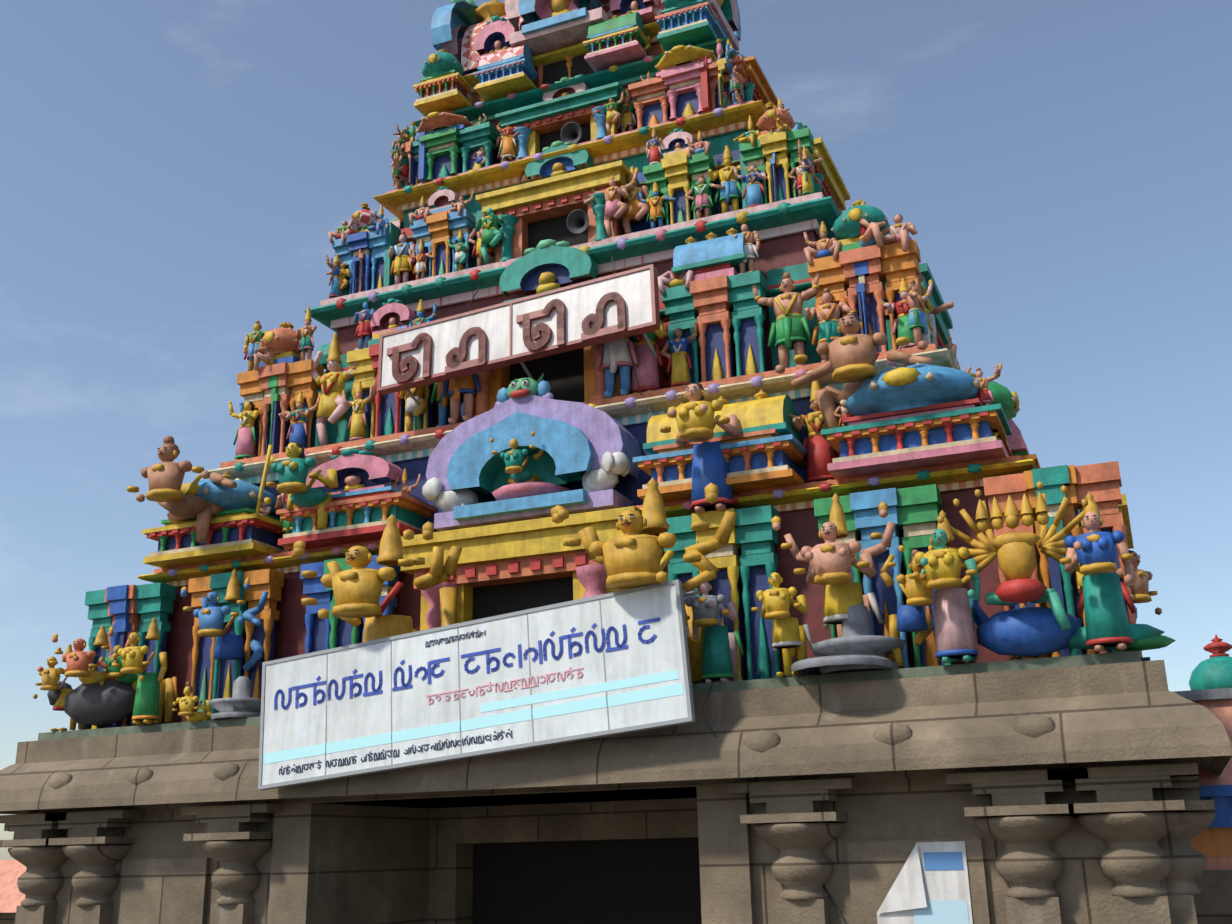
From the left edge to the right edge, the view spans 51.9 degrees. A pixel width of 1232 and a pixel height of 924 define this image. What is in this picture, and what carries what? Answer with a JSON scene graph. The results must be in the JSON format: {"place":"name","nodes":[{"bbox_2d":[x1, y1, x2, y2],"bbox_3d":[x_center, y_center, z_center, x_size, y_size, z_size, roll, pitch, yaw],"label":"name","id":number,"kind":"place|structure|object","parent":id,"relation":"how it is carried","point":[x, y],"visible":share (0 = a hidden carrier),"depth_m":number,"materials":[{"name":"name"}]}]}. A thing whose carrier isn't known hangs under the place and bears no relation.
{"place":"outdoors","nodes":[
{"label":"outdoors","id":0,"kind":"place"},
{"bbox_2d":[0,651,1231,923],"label":"stone gateway base","id":1,"kind":"object","parent":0,"point":[1050,791],"visible":1,"depth_m":11.10,"materials":[{"name":"grey stone"}]},
{"bbox_2d":[33,0,1175,789],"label":"temple tower","id":2,"kind":"structure","parent":1,"relation":"on","point":[641,392],"depth_m":13.53,"materials":[{"name":"multicoloured paint"}]},
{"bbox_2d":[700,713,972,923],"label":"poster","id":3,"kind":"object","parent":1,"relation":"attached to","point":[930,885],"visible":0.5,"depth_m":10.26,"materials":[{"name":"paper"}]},
{"bbox_2d":[0,0,1231,859],"label":"sky","id":4,"kind":"structure","parent":0,"point":[176,176],"materials":[{"name":"blue"}]},
{"bbox_2d":[1189,635,1231,689],"bbox_3d":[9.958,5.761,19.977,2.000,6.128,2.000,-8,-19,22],"label":"dome","id":5,"kind":"structure","parent":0,"point":[1214,671],"depth_m":20.46,"materials":[{"name":"teal paint"}]},
{"label":"ground","id":6,"kind":"structure","parent":0,"visible":0},
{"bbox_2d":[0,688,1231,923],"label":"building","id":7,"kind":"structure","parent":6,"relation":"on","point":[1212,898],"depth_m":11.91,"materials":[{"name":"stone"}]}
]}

